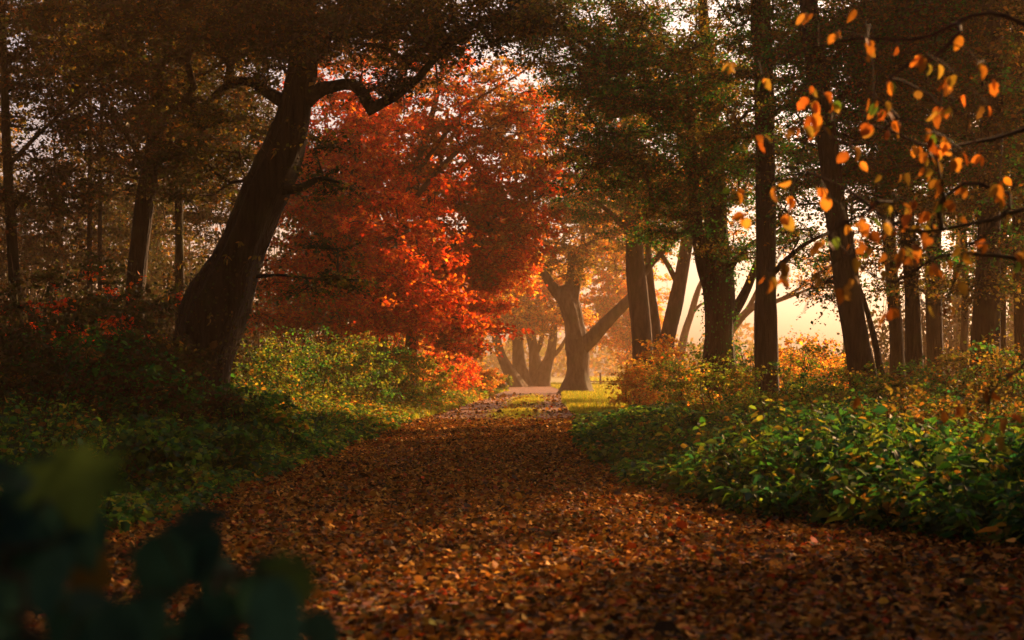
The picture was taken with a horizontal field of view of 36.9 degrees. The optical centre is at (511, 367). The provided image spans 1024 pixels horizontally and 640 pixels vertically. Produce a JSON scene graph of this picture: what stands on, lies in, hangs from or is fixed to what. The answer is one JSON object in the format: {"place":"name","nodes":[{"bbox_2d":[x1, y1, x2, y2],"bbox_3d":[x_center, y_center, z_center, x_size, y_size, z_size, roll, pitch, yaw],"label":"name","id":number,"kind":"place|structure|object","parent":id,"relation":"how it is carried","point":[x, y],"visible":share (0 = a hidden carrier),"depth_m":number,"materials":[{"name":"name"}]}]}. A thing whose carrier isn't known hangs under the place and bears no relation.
{"place":"outdoors","nodes":[
{"label":"outdoors","id":0,"kind":"place"},
{"bbox_2d":[0,0,1011,375],"label":"sky","id":1,"kind":"structure","parent":0,"point":[787,312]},
{"bbox_2d":[34,383,1023,639],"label":"path","id":2,"kind":"structure","parent":0,"point":[544,391],"depth_m":8.88,"materials":[{"name":"brown soil"}]},
{"bbox_2d":[228,415,619,480],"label":"fallen leaves","id":3,"kind":"object","parent":2,"relation":"on","point":[542,434],"visible":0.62,"depth_m":21.46,"materials":[{"name":"brown plant"}]},
{"bbox_2d":[437,567,505,576],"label":"fallen twig","id":4,"kind":"object","parent":2,"relation":"on","point":[477,572],"visible":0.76,"depth_m":8.67,"materials":[{"name":"brown wood"}]},
{"bbox_2d":[413,392,581,420],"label":"fallen leaves","id":5,"kind":"object","parent":2,"relation":"on","point":[503,395],"visible":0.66,"depth_m":42.99,"materials":[{"name":"brown plant"}]},
{"bbox_2d":[477,392,554,420],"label":"grass","id":6,"kind":"structure","parent":2,"relation":"on","point":[521,409],"depth_m":43.48,"materials":[{"name":"green plant"}]},
{"bbox_2d":[551,376,613,382],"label":"meadow","id":7,"kind":"structure","parent":0,"point":[557,379],"depth_m":157.61,"materials":[{"name":"yellow plant"}]},
{"bbox_2d":[529,167,678,393],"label":"oak tree","id":8,"kind":"object","parent":7,"relation":"on","point":[580,342],"visible":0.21,"depth_m":71.57,"materials":[{"name":"brown plant"}]},
{"bbox_2d":[591,373,624,383],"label":"wire fence","id":9,"kind":"object","parent":7,"relation":"on","point":[600,379],"visible":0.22,"depth_m":99.97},
{"bbox_2d":[249,319,969,376],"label":"wood","id":10,"kind":"object","parent":7,"relation":"on","point":[562,359],"visible":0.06,"depth_m":193.56,"materials":[{"name":"orange plant"}]},
{"bbox_2d":[544,224,677,367],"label":"birch tree","id":11,"kind":"object","parent":7,"relation":"on","point":[605,303],"visible":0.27,"depth_m":110.54,"materials":[{"name":"orange plant"}]},
{"bbox_2d":[551,382,694,413],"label":"grass","id":12,"kind":"structure","parent":7,"relation":"on","point":[582,402],"depth_m":52.97,"materials":[{"name":"green plant"}]},
{"bbox_2d":[672,204,754,377],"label":"beech tree","id":13,"kind":"object","parent":7,"relation":"on","point":[689,319],"visible":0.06,"depth_m":84.85,"materials":[{"name":"brown plant"}]},
{"bbox_2d":[733,228,897,334],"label":"beech tree","id":14,"kind":"object","parent":7,"relation":"on","point":[745,313],"visible":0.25,"depth_m":69.83,"materials":[{"name":"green plant"}]},
{"bbox_2d":[736,344,926,388],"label":"thicket","id":15,"kind":"object","parent":7,"relation":"on","point":[753,364],"visible":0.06,"depth_m":57.86,"materials":[{"name":"orange plant"}]},
{"bbox_2d":[915,187,977,363],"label":"woodland tree","id":16,"kind":"object","parent":7,"relation":"on","point":[958,243],"visible":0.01,"depth_m":74.81,"materials":[{"name":"brown plant"}]},
{"bbox_2d":[589,375,691,383],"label":"grass","id":17,"kind":"structure","parent":0,"point":[602,378],"depth_m":138.73,"materials":[{"name":"green plant"}]},
{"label":"ground","id":18,"kind":"structure","parent":0,"visible":0},
{"bbox_2d":[0,112,36,297],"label":"woodland tree","id":19,"kind":"object","parent":18,"relation":"on","point":[12,157],"visible":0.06,"depth_m":65.46,"materials":[{"name":"brown plant"}]},
{"bbox_2d":[0,0,58,272],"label":"woodland tree","id":20,"kind":"object","parent":18,"relation":"on","point":[18,183],"visible":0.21,"depth_m":42.87,"materials":[{"name":"brown plant"}]},
{"bbox_2d":[0,267,135,376],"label":"wild shrub","id":21,"kind":"object","parent":18,"relation":"on","point":[12,306],"visible":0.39,"depth_m":23.90,"materials":[{"name":"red plant"}]},
{"bbox_2d":[0,314,140,435],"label":"wild shrub","id":22,"kind":"object","parent":18,"relation":"on","point":[52,375],"visible":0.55,"depth_m":17.73,"materials":[{"name":"green plant"}]},
{"bbox_2d":[0,0,163,357],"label":"woodland tree","id":23,"kind":"object","parent":18,"relation":"on","point":[11,199],"visible":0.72,"depth_m":25.95,"materials":[{"name":"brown plant"}]},
{"bbox_2d":[0,253,174,384],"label":"thicket","id":24,"kind":"object","parent":18,"relation":"on","point":[57,298],"visible":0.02,"depth_m":29.37,"materials":[{"name":"brown plant"}]},
{"bbox_2d":[0,249,176,368],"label":"wild shrub","id":25,"kind":"object","parent":18,"relation":"on","point":[92,269],"visible":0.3,"depth_m":24.82,"materials":[{"name":"red plant"}]},
{"bbox_2d":[6,0,202,307],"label":"woodland tree","id":26,"kind":"object","parent":18,"relation":"on","point":[89,230],"visible":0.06,"depth_m":33.95,"materials":[{"name":"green plant"}]},
{"bbox_2d":[0,135,217,322],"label":"woodland tree","id":27,"kind":"object","parent":18,"relation":"on","point":[49,250],"visible":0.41,"depth_m":44.28,"materials":[{"name":"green plant"}]},
{"bbox_2d":[0,317,221,430],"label":"wild shrub","id":28,"kind":"object","parent":18,"relation":"on","point":[153,368],"visible":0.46,"depth_m":18.60,"materials":[{"name":"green plant"}]},
{"bbox_2d":[48,64,225,319],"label":"woodland tree","id":29,"kind":"object","parent":18,"relation":"on","point":[184,237],"visible":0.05,"depth_m":59.84,"materials":[{"name":"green plant"}]},
{"bbox_2d":[63,319,256,436],"bbox_3d":[-4.673,0.301,19.500,2.441,1.813,2.815,0,0,-45],"label":"wild shrub","id":30,"kind":"object","parent":18,"relation":"on","point":[188,365],"visible":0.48,"depth_m":19.07,"materials":[{"name":"green plant"}]},
{"bbox_2d":[97,414,228,490],"bbox_3d":[-3.256,0.860,14.032,1.234,0.883,1.218,0,0,-39],"label":"leafy plant","id":31,"kind":"object","parent":18,"relation":"on","point":[169,450],"visible":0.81,"depth_m":13.86,"materials":[{"name":"green plant"}]},
{"bbox_2d":[69,261,257,393],"bbox_3d":[-5.321,-0.140,22.945,2.984,2.895,2.980,0,0,0],"label":"wild shrub","id":32,"kind":"object","parent":18,"relation":"on","point":[141,306],"visible":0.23,"depth_m":22.71,"materials":[{"name":"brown plant"}]},
{"bbox_2d":[12,0,318,345],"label":"woodland tree","id":33,"kind":"object","parent":18,"relation":"on","point":[145,125],"visible":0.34,"depth_m":27.79,"materials":[{"name":"brown plant"}]},
{"bbox_2d":[0,440,339,639],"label":"leafy shrub","id":34,"kind":"object","parent":18,"relation":"on","point":[54,526],"visible":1,"depth_m":1.77,"materials":[{"name":"green plant"}]},
{"bbox_2d":[103,380,264,429],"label":"leafy plant","id":35,"kind":"object","parent":18,"relation":"on","point":[220,395],"visible":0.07,"depth_m":20.12,"materials":[{"name":"green plant"}]},
{"bbox_2d":[0,166,399,380],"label":"thicket","id":36,"kind":"object","parent":18,"relation":"on","point":[256,339],"visible":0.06,"depth_m":53.21,"materials":[{"name":"brown plant"}]},
{"bbox_2d":[89,44,311,322],"bbox_3d":[-6.394,-2.941,31.103,4.656,7.811,4.598,0,0,0],"label":"woodland tree","id":37,"kind":"object","parent":18,"relation":"on","point":[179,244],"visible":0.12,"depth_m":30.92,"materials":[{"name":"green plant"}]},
{"bbox_2d":[0,363,413,541],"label":"weed bed","id":38,"kind":"object","parent":18,"relation":"on","point":[24,438],"visible":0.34,"depth_m":15.51,"materials":[{"name":"green plant"}]},
{"bbox_2d":[164,408,284,473],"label":"leafy plant","id":39,"kind":"object","parent":18,"relation":"on","point":[228,438],"visible":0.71,"depth_m":16.29,"materials":[{"name":"green plant"}]},
{"bbox_2d":[154,53,329,369],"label":"woodland tree","id":40,"kind":"object","parent":18,"relation":"on","point":[202,217],"visible":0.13,"depth_m":41.37,"materials":[{"name":"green plant"}]},
{"bbox_2d":[184,378,303,447],"bbox_3d":[-3.578,0.681,19.995,1.718,1.108,1.311,0,0,0],"label":"leafy plant","id":41,"kind":"object","parent":18,"relation":"on","point":[260,401],"visible":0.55,"depth_m":19.88,"materials":[{"name":"green plant"}]},
{"bbox_2d":[225,383,316,449],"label":"leafy plant","id":42,"kind":"object","parent":18,"relation":"on","point":[296,421],"visible":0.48,"depth_m":20.37,"materials":[{"name":"green plant"}]},
{"bbox_2d":[232,333,331,401],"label":"bramble bush","id":43,"kind":"object","parent":18,"relation":"on","point":[268,354],"visible":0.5,"depth_m":30.82,"materials":[{"name":"green plant"}]},
{"bbox_2d":[0,0,586,421],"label":"tree","id":44,"kind":"object","parent":18,"relation":"on","point":[216,303],"visible":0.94,"depth_m":21.69,"materials":[{"name":"brown plant"}]},
{"bbox_2d":[240,323,371,406],"bbox_3d":[-4.465,0.108,33.028,2.862,2.147,2.298,0,0,0],"label":"bramble bush","id":45,"kind":"object","parent":18,"relation":"on","point":[317,357],"visible":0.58,"depth_m":32.94,"materials":[{"name":"green plant"}]},
{"bbox_2d":[297,330,419,407],"bbox_3d":[-3.662,0.155,36.108,2.966,2.109,2.693,0,0,0],"label":"bramble bush","id":46,"kind":"object","parent":18,"relation":"on","point":[371,373],"visible":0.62,"depth_m":35.79,"materials":[{"name":"green plant"}]},
{"bbox_2d":[230,353,507,431],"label":"undergrowth","id":47,"kind":"object","parent":18,"relation":"on","point":[403,407],"visible":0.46,"depth_m":34.13,"materials":[{"name":"green plant"}]},
{"bbox_2d":[245,60,500,392],"bbox_3d":[-4.298,-3.362,39.809,6.416,9.166,6.231,0,0,-42],"label":"maple tree","id":48,"kind":"object","parent":18,"relation":"on","point":[412,291],"visible":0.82,"depth_m":39.03,"materials":[{"name":"red plant"}]},
{"bbox_2d":[319,325,446,365],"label":"thicket","id":49,"kind":"object","parent":18,"relation":"on","point":[421,350],"visible":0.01,"depth_m":72.72,"materials":[{"name":"green plant"}]},
{"bbox_2d":[343,335,439,406],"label":"bramble bush","id":50,"kind":"object","parent":18,"relation":"on","point":[407,385],"visible":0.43,"depth_m":40.60,"materials":[{"name":"green plant"}]},
{"bbox_2d":[387,346,458,399],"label":"bramble bush","id":51,"kind":"object","parent":18,"relation":"on","point":[446,383],"visible":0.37,"depth_m":46.79,"materials":[{"name":"green plant"}]},
{"bbox_2d":[276,12,601,392],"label":"maple tree","id":52,"kind":"object","parent":18,"relation":"on","point":[458,126],"visible":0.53,"depth_m":42.35,"materials":[{"name":"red plant"}]},
{"bbox_2d":[389,389,503,418],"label":"grass","id":53,"kind":"structure","parent":18,"relation":"on","point":[447,407],"depth_m":41.48,"materials":[{"name":"green plant"}]},
{"bbox_2d":[418,343,486,393],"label":"bramble bush","id":54,"kind":"object","parent":18,"relation":"on","point":[459,382],"visible":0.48,"depth_m":54.63,"materials":[{"name":"orange plant"}]},
{"bbox_2d":[352,109,575,389],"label":"maple tree","id":55,"kind":"object","parent":18,"relation":"on","point":[490,266],"visible":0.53,"depth_m":45.52,"materials":[{"name":"red plant"}]},
{"bbox_2d":[459,363,501,395],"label":"bramble bush","id":56,"kind":"object","parent":18,"relation":"on","point":[487,380],"visible":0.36,"depth_m":63.63,"materials":[{"name":"orange plant"}]},
{"bbox_2d":[419,212,558,379],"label":"maple tree","id":57,"kind":"object","parent":18,"relation":"on","point":[527,285],"visible":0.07,"depth_m":61.50,"materials":[{"name":"orange plant"}]},
{"bbox_2d":[477,370,513,391],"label":"bramble bush","id":58,"kind":"object","parent":18,"relation":"on","point":[502,378],"visible":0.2,"depth_m":73.74,"materials":[{"name":"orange plant"}]},
{"bbox_2d":[482,278,541,386],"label":"misty tree","id":59,"kind":"object","parent":18,"relation":"on","point":[506,366],"visible":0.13,"depth_m":95.75,"materials":[{"name":"orange plant"}]},
{"bbox_2d":[17,461,1023,639],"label":"fallen leaves","id":60,"kind":"object","parent":18,"relation":"on","point":[252,503],"visible":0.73,"depth_m":9.04,"materials":[{"name":"brown plant"}]},
{"bbox_2d":[412,584,475,599],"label":"fallen twig","id":61,"kind":"object","parent":60,"relation":"on","point":[427,595],"visible":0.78,"depth_m":7.87,"materials":[{"name":"brown wood"}]},
{"bbox_2d":[502,262,560,386],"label":"misty tree","id":62,"kind":"object","parent":18,"relation":"on","point":[519,359],"visible":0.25,"depth_m":97.61,"materials":[{"name":"orange plant"}]},
{"bbox_2d":[511,257,563,379],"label":"misty tree","id":63,"kind":"object","parent":18,"relation":"on","point":[534,349],"visible":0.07,"depth_m":100.68,"materials":[{"name":"brown plant"}]},
{"bbox_2d":[523,241,600,386],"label":"misty tree","id":64,"kind":"object","parent":18,"relation":"on","point":[542,377],"visible":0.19,"depth_m":98.67,"materials":[{"name":"brown plant"}]},
{"bbox_2d":[480,16,745,398],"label":"alder tree","id":65,"kind":"object","parent":18,"relation":"on","point":[637,270],"visible":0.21,"depth_m":49.31,"materials":[{"name":"green plant"}]},
{"bbox_2d":[600,362,671,406],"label":"wild shrub","id":66,"kind":"object","parent":18,"relation":"on","point":[642,394],"visible":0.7,"depth_m":41.58,"materials":[{"name":"orange plant"}]},
{"bbox_2d":[473,0,806,402],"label":"alder tree","id":67,"kind":"object","parent":18,"relation":"on","point":[633,50],"visible":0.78,"depth_m":33.60,"materials":[{"name":"green plant"}]},
{"bbox_2d":[620,333,695,404],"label":"wild shrub","id":68,"kind":"object","parent":18,"relation":"on","point":[670,339],"visible":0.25,"depth_m":43.63,"materials":[{"name":"orange plant"}]},
{"bbox_2d":[637,336,703,407],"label":"wild shrub","id":69,"kind":"object","parent":18,"relation":"on","point":[658,386],"visible":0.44,"depth_m":37.84,"materials":[{"name":"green plant"}]},
{"bbox_2d":[634,53,754,387],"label":"alder tree","id":70,"kind":"object","parent":18,"relation":"on","point":[679,277],"visible":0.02,"depth_m":52.85,"materials":[{"name":"brown plant"}]},
{"bbox_2d":[667,341,761,411],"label":"wild shrub","id":71,"kind":"object","parent":18,"relation":"on","point":[700,377],"visible":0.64,"depth_m":31.86,"materials":[{"name":"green plant"}]},
{"bbox_2d":[654,0,862,393],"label":"alder tree","id":72,"kind":"object","parent":18,"relation":"on","point":[766,350],"visible":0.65,"depth_m":31.82,"materials":[{"name":"green plant"}]},
{"bbox_2d":[735,342,782,402],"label":"wild shrub","id":73,"kind":"object","parent":18,"relation":"on","point":[751,357],"visible":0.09,"depth_m":36.09,"materials":[{"name":"orange plant"}]},
{"bbox_2d":[715,361,829,411],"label":"wild shrub","id":74,"kind":"object","parent":18,"relation":"on","point":[747,392],"visible":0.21,"depth_m":27.88,"materials":[{"name":"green plant"}]},
{"bbox_2d":[566,390,1023,548],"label":"nettle bed","id":75,"kind":"object","parent":18,"relation":"on","point":[736,460],"visible":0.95,"depth_m":12.48,"materials":[{"name":"green plant"}]},
{"bbox_2d":[748,326,846,391],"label":"wild shrub","id":76,"kind":"object","parent":18,"relation":"on","point":[799,339],"visible":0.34,"depth_m":35.80,"materials":[{"name":"orange plant"}]},
{"bbox_2d":[724,367,876,414],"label":"wild shrub","id":77,"kind":"object","parent":18,"relation":"on","point":[796,394],"visible":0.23,"depth_m":20.76,"materials":[{"name":"green plant"}]},
{"bbox_2d":[774,339,884,400],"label":"wild shrub","id":78,"kind":"object","parent":18,"relation":"on","point":[817,376],"visible":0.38,"depth_m":30.82,"materials":[{"name":"orange plant"}]},
{"bbox_2d":[655,387,1020,449],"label":"undergrowth","id":79,"kind":"object","parent":18,"relation":"on","point":[714,405],"visible":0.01,"depth_m":28.81,"materials":[{"name":"green plant"}]},
{"bbox_2d":[790,361,910,413],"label":"wild shrub","id":80,"kind":"object","parent":18,"relation":"on","point":[854,379],"visible":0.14,"depth_m":22.89,"materials":[{"name":"green plant"}]},
{"bbox_2d":[772,430,928,491],"bbox_3d":[2.759,0.895,12.509,1.365,0.768,1.215,0,0,44],"label":"leafy plant","id":81,"kind":"object","parent":18,"relation":"on","point":[818,444],"visible":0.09,"depth_m":12.46,"materials":[{"name":"green plant"}]},
{"bbox_2d":[727,0,1012,395],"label":"alder tree","id":82,"kind":"object","parent":18,"relation":"on","point":[887,21],"visible":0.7,"depth_m":24.85,"materials":[{"name":"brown plant"}]},
{"bbox_2d":[722,5,1023,451],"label":"hazel sapling","id":83,"kind":"object","parent":18,"relation":"on","point":[937,115],"visible":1,"depth_m":6.57,"materials":[{"name":"orange plant"}]},
{"bbox_2d":[780,0,971,382],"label":"woodland tree","id":84,"kind":"object","parent":18,"relation":"on","point":[897,351],"visible":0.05,"depth_m":28.89,"materials":[{"name":"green plant"}]},
{"bbox_2d":[780,0,1019,380],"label":"woodland tree","id":85,"kind":"object","parent":18,"relation":"on","point":[913,338],"visible":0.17,"depth_m":26.87,"materials":[{"name":"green plant"}]},
{"bbox_2d":[814,382,999,437],"bbox_3d":[4.535,0.745,18.049,2.318,1.155,2.356,0,0,0],"label":"wild shrub","id":86,"kind":"object","parent":18,"relation":"on","point":[924,397],"visible":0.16,"depth_m":17.98,"materials":[{"name":"green plant"}]},
{"bbox_2d":[851,362,975,416],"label":"wild shrub","id":87,"kind":"object","parent":18,"relation":"on","point":[933,377],"visible":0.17,"depth_m":23.76,"materials":[{"name":"green plant"}]},
{"bbox_2d":[824,265,1014,386],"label":"thicket","id":88,"kind":"object","parent":18,"relation":"on","point":[948,330],"visible":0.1,"depth_m":52.81,"materials":[{"name":"brown plant"}]},
{"bbox_2d":[878,2,977,374],"bbox_3d":[8.692,-5.110,31.164,4.838,12.513,5.850,0,0,0],"label":"woodland tree","id":89,"kind":"object","parent":18,"relation":"on","point":[934,331],"visible":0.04,"depth_m":30.87,"materials":[{"name":"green plant"}]},
{"bbox_2d":[893,422,984,450],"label":"leafy plant","id":90,"kind":"object","parent":18,"relation":"on","point":[906,423],"depth_m":14.35,"materials":[{"name":"green plant"}]},
{"bbox_2d":[865,0,1023,397],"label":"woodland tree","id":91,"kind":"object","parent":18,"relation":"on","point":[988,281],"visible":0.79,"depth_m":23.75,"materials":[{"name":"brown plant"}]},
{"bbox_2d":[890,347,1016,402],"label":"wild shrub","id":92,"kind":"object","parent":18,"relation":"on","point":[914,367],"visible":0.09,"depth_m":24.75,"materials":[{"name":"orange plant"}]},
{"bbox_2d":[894,324,1023,417],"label":"wild shrub","id":93,"kind":"object","parent":18,"relation":"on","point":[1018,380],"visible":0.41,"depth_m":20.86,"materials":[{"name":"green plant"}]},
{"bbox_2d":[895,378,1023,446],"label":"wild shrub","id":94,"kind":"object","parent":18,"relation":"on","point":[1016,408],"visible":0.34,"depth_m":16.85,"materials":[{"name":"green plant"}]},
{"bbox_2d":[914,123,1009,388],"bbox_3d":[10.768,-6.121,35.952,4.780,14.736,5.309,0,0,0],"label":"woodland tree","id":95,"kind":"object","parent":18,"relation":"on","point":[964,333],"visible":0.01,"depth_m":35.94,"materials":[{"name":"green plant"}]},
{"bbox_2d":[909,0,1023,401],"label":"woodland tree","id":96,"kind":"object","parent":18,"relation":"on","point":[1018,316],"visible":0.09,"depth_m":25.90,"materials":[{"name":"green plant"}]},
{"bbox_2d":[929,2,1022,357],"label":"woodland tree","id":97,"kind":"object","parent":18,"relation":"on","point":[1003,330],"visible":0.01,"depth_m":27.94,"materials":[{"name":"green plant"}]},
{"bbox_2d":[944,330,1023,412],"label":"wild shrub","id":98,"kind":"object","parent":18,"relation":"on","point":[1013,362],"visible":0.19,"depth_m":21.94,"materials":[{"name":"green plant"}]}
]}

